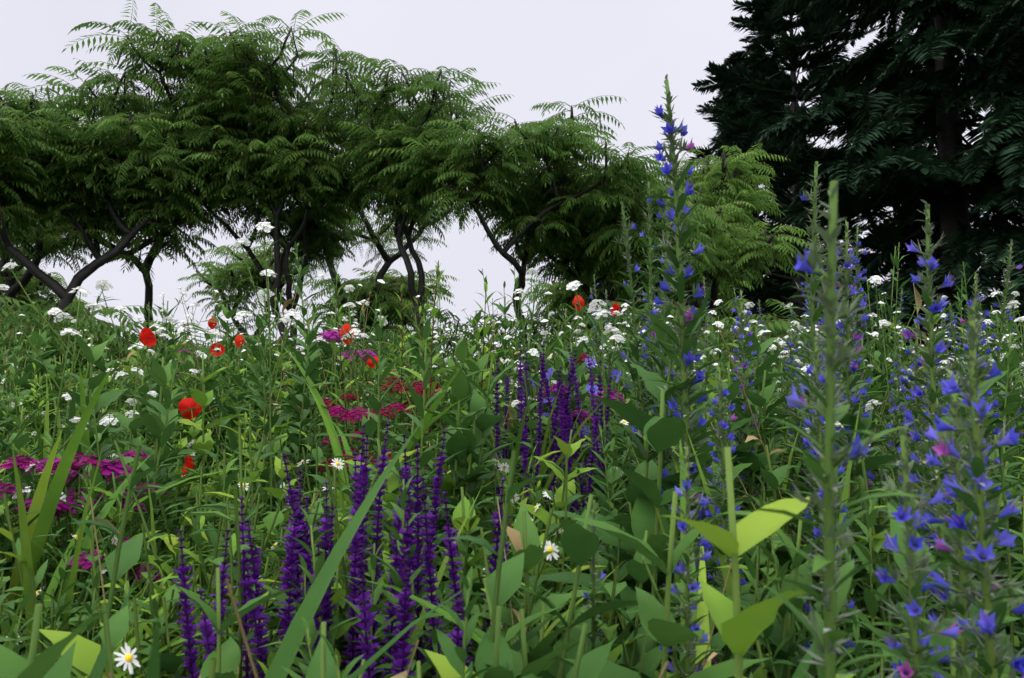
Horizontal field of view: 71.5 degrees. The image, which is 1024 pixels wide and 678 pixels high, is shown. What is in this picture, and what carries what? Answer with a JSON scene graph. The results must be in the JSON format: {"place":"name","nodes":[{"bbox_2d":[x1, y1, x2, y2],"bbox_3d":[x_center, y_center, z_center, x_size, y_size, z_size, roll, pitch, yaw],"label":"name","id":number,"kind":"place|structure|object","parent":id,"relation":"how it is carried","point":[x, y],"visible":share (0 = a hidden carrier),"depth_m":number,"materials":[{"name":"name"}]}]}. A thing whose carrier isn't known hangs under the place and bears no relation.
{"place":"outdoors","nodes":[
{"label":"outdoors","id":0,"kind":"place"},
{"bbox_2d":[0,408,1023,676],"bbox_3d":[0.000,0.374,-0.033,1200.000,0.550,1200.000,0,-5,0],"label":"ground","id":1,"kind":"structure","parent":0,"point":[432,478],"depth_m":2.56,"materials":[{"name":"soil"}]},
{"bbox_2d":[0,154,65,268],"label":"sumac tree","id":2,"kind":"object","parent":1,"relation":"on","point":[25,222],"visible":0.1,"depth_m":7.43,"materials":[{"name":"green plant"}]},
{"bbox_2d":[13,311,53,385],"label":"meadow plants","id":3,"kind":"object","parent":1,"relation":"on","point":[47,357],"visible":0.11,"depth_m":5.14,"materials":[{"name":"green plant"}]},
{"bbox_2d":[3,303,66,386],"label":"grass","id":4,"kind":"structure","parent":1,"relation":"on","point":[42,305],"depth_m":5.68,"materials":[{"name":"green plant"}]},
{"bbox_2d":[0,258,108,329],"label":"sumac tree","id":5,"kind":"object","parent":1,"relation":"on","point":[34,296],"visible":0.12,"depth_m":11.25,"materials":[{"name":"green plant"}]},
{"bbox_2d":[0,297,134,424],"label":"meadow plants","id":6,"kind":"object","parent":1,"relation":"on","point":[7,357],"visible":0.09,"depth_m":4.20,"materials":[{"name":"green plant"}]},
{"bbox_2d":[0,208,134,316],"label":"sumac tree","id":7,"kind":"object","parent":1,"relation":"on","point":[42,246],"visible":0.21,"depth_m":9.67,"materials":[{"name":"green plant"}]},
{"bbox_2d":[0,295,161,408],"bbox_3d":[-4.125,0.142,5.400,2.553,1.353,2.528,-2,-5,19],"label":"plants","id":8,"kind":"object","parent":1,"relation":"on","point":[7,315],"visible":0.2,"depth_m":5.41,"materials":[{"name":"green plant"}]},
{"bbox_2d":[0,301,201,410],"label":"plants","id":9,"kind":"object","parent":1,"relation":"on","point":[104,312],"visible":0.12,"depth_m":5.84,"materials":[{"name":"green plant"}]},
{"bbox_2d":[50,327,196,387],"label":"grass","id":10,"kind":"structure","parent":1,"relation":"on","point":[124,354],"depth_m":5.78,"materials":[{"name":"green plant"}]},
{"bbox_2d":[0,100,270,315],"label":"sumac tree","id":11,"kind":"object","parent":1,"relation":"on","point":[69,172],"visible":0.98,"depth_m":7.06,"materials":[{"name":"green plant"}]},
{"bbox_2d":[57,346,241,392],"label":"grass","id":12,"kind":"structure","parent":1,"relation":"on","point":[173,349],"depth_m":5.90,"materials":[{"name":"green plant"}]},
{"bbox_2d":[0,0,299,338],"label":"sumac tree","id":13,"kind":"object","parent":1,"relation":"on","point":[169,66],"visible":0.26,"depth_m":7.30,"materials":[{"name":"green plant"}]},
{"bbox_2d":[151,338,248,372],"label":"grass","id":14,"kind":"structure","parent":1,"relation":"on","point":[171,339],"depth_m":7.49,"materials":[{"name":"green plant"}]},
{"bbox_2d":[94,323,349,412],"bbox_3d":[-1.982,0.559,5.398,2.160,1.212,2.250,0,-5,0],"label":"shrub","id":15,"kind":"object","parent":1,"relation":"on","point":[180,341],"visible":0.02,"depth_m":5.07,"materials":[{"name":"green plant"}]},
{"bbox_2d":[71,101,385,351],"bbox_3d":[-2.829,-0.891,7.694,3.382,3.483,2.597,5,-7,-43],"label":"sumac tree","id":16,"kind":"object","parent":1,"relation":"on","point":[326,238],"visible":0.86,"depth_m":7.56,"materials":[{"name":"green plant"}]},
{"bbox_2d":[178,239,327,340],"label":"sumac tree","id":17,"kind":"object","parent":1,"relation":"on","point":[228,278],"visible":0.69,"depth_m":12.23,"materials":[{"name":"green plant"}]},
{"bbox_2d":[136,9,395,349],"bbox_3d":[-2.591,-1.159,8.147,2.652,4.145,3.240,-2,-5,19],"label":"sumac tree","id":18,"kind":"object","parent":1,"relation":"on","point":[288,118],"visible":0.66,"depth_m":7.42,"materials":[{"name":"green plant"}]},
{"bbox_2d":[0,242,547,508],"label":"meadow plants","id":19,"kind":"object","parent":1,"relation":"on","point":[234,390],"visible":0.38,"depth_m":3.24,"materials":[{"name":"green plant"}]},
{"bbox_2d":[238,334,372,386],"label":"grass","id":20,"kind":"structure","parent":1,"relation":"on","point":[295,336],"depth_m":6.77,"materials":[{"name":"green plant"}]},
{"bbox_2d":[0,222,668,677],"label":"meadow plants","id":21,"kind":"object","parent":1,"relation":"on","point":[94,582],"visible":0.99,"depth_m":1.02,"materials":[{"name":"green plant"}]},
{"bbox_2d":[257,341,441,375],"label":"grass","id":22,"kind":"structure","parent":1,"relation":"on","point":[373,346],"depth_m":6.94,"materials":[{"name":"green plant"}]},
{"bbox_2d":[296,268,456,355],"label":"sumac tree","id":23,"kind":"object","parent":1,"relation":"on","point":[388,294],"visible":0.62,"depth_m":11.83,"materials":[{"name":"green plant"}]},
{"bbox_2d":[304,183,475,348],"bbox_3d":[-2.016,-0.823,11.117,3.311,3.978,3.067,0,-5,0],"label":"sumac tree","id":24,"kind":"object","parent":1,"relation":"on","point":[389,258],"visible":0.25,"depth_m":11.32,"materials":[{"name":"green plant"}]},
{"bbox_2d":[300,51,510,358],"bbox_3d":[-1.096,-0.990,8.021,2.268,3.808,3.133,0,-5,0],"label":"sumac tree","id":25,"kind":"object","parent":1,"relation":"on","point":[407,123],"visible":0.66,"depth_m":7.37,"materials":[{"name":"green plant"}]},
{"bbox_2d":[331,306,535,399],"bbox_3d":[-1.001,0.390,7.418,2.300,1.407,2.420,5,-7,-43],"label":"grass","id":26,"kind":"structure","parent":1,"relation":"on","point":[414,310],"depth_m":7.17,"materials":[{"name":"green plant"}]},
{"bbox_2d":[404,296,500,407],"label":"meadow plants","id":27,"kind":"object","parent":1,"relation":"on","point":[427,306],"visible":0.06,"depth_m":5.32,"materials":[{"name":"green plant"}]},
{"bbox_2d":[364,95,667,350],"bbox_3d":[-0.075,-0.784,7.381,2.982,3.285,2.685,2,-5,-18],"label":"sumac tree","id":28,"kind":"object","parent":1,"relation":"on","point":[503,187],"visible":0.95,"depth_m":6.96,"materials":[{"name":"green plant"}]},
{"bbox_2d":[439,303,627,386],"bbox_3d":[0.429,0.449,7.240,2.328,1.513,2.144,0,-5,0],"label":"grass","id":29,"kind":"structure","parent":1,"relation":"on","point":[537,322],"depth_m":7.09,"materials":[{"name":"green plant"}]},
{"bbox_2d":[514,269,630,343],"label":"sumac tree","id":30,"kind":"object","parent":1,"relation":"on","point":[556,299],"visible":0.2,"depth_m":11.67,"materials":[{"name":"green plant"}]},
{"bbox_2d":[492,152,728,345],"bbox_3d":[1.162,-0.516,7.926,2.489,2.842,2.158,-2,-5,22],"label":"sumac tree","id":31,"kind":"object","parent":1,"relation":"on","point":[597,249],"visible":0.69,"depth_m":7.56,"materials":[{"name":"green plant"}]},
{"bbox_2d":[551,152,696,326],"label":"sumac tree","id":32,"kind":"object","parent":1,"relation":"on","point":[612,296],"visible":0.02,"depth_m":10.02,"materials":[{"name":"green plant"}]},
{"bbox_2d":[525,329,775,399],"bbox_3d":[1.152,0.444,6.266,2.307,1.120,2.121,2,-5,-23],"label":"shrub","id":33,"kind":"object","parent":1,"relation":"on","point":[572,336],"visible":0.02,"depth_m":6.34,"materials":[{"name":"green plant"}]},
{"bbox_2d":[574,258,754,334],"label":"sumac tree","id":34,"kind":"object","parent":1,"relation":"on","point":[701,300],"visible":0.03,"depth_m":11.44,"materials":[{"name":"green plant"}]},
{"bbox_2d":[623,285,733,330],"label":"conifer tree","id":35,"kind":"object","parent":1,"relation":"on","point":[717,309],"depth_m":23.49,"materials":[{"name":"green plant"}]},
{"bbox_2d":[338,73,1023,677],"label":"meadow plants","id":36,"kind":"object","parent":1,"relation":"on","point":[876,581],"visible":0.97,"depth_m":0.85,"materials":[{"name":"green plant"}]},
{"bbox_2d":[557,298,825,417],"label":"plants","id":37,"kind":"object","parent":1,"relation":"on","point":[774,328],"visible":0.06,"depth_m":6.08,"materials":[{"name":"green plant"}]},
{"bbox_2d":[585,334,815,402],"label":"meadow plants","id":38,"kind":"object","parent":1,"relation":"on","point":[591,349],"visible":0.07,"depth_m":5.17,"materials":[{"name":"green plant"}]},
{"bbox_2d":[656,143,789,322],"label":"sumac tree","id":39,"kind":"object","parent":1,"relation":"on","point":[735,180],"visible":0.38,"depth_m":9.88,"materials":[{"name":"green plant"}]},
{"bbox_2d":[642,185,826,326],"bbox_3d":[2.365,-0.539,8.941,1.927,3.018,2.799,4,-6,-38],"label":"sumac tree","id":40,"kind":"object","parent":1,"relation":"on","point":[754,247],"visible":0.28,"depth_m":8.67,"materials":[{"name":"green plant"}]},
{"bbox_2d":[697,315,795,359],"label":"grass","id":41,"kind":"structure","parent":1,"relation":"on","point":[724,328],"depth_m":8.00,"materials":[{"name":"green plant"}]},
{"bbox_2d":[486,245,1023,495],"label":"meadow plants","id":42,"kind":"object","parent":1,"relation":"on","point":[878,384],"visible":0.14,"depth_m":3.25,"materials":[{"name":"green plant"}]},
{"bbox_2d":[707,43,867,347],"bbox_3d":[9.143,-3.575,27.235,9.070,15.858,8.889,-3,-6,29],"label":"conifer tree","id":43,"kind":"object","parent":1,"relation":"on","point":[732,59],"visible":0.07,"depth_m":26.71,"materials":[{"name":"green plant"}]},
{"bbox_2d":[701,299,874,397],"bbox_3d":[2.697,0.444,7.662,2.323,1.593,2.286,-4,-7,40],"label":"shrub","id":44,"kind":"object","parent":1,"relation":"on","point":[770,316],"visible":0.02,"depth_m":7.49,"materials":[{"name":"green plant"}]},
{"bbox_2d":[677,0,940,359],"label":"pine tree","id":45,"kind":"object","parent":1,"relation":"on","point":[788,52],"visible":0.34,"depth_m":20.97,"materials":[{"name":"green plant"}]},
{"bbox_2d":[750,0,1023,386],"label":"conifer tree","id":46,"kind":"object","parent":1,"relation":"on","point":[900,165],"visible":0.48,"depth_m":15.45,"materials":[{"name":"green plant"}]},
{"bbox_2d":[872,262,1023,456],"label":"meadow plants","id":47,"kind":"object","parent":1,"relation":"on","point":[964,296],"visible":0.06,"depth_m":4.38,"materials":[{"name":"green plant"}]},
{"bbox_2d":[873,305,1023,406],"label":"meadow plants","id":48,"kind":"object","parent":1,"relation":"on","point":[993,316],"visible":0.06,"depth_m":5.28,"materials":[{"name":"green plant"}]},
{"bbox_2d":[908,0,1023,364],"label":"conifer tree","id":49,"kind":"object","parent":1,"relation":"on","point":[1009,16],"visible":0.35,"depth_m":14.68,"materials":[{"name":"green plant"}]},
{"bbox_2d":[0,0,1023,386],"label":"sky","id":50,"kind":"structure","parent":0,"point":[571,52],"materials":[{"name":"white"}]}
]}

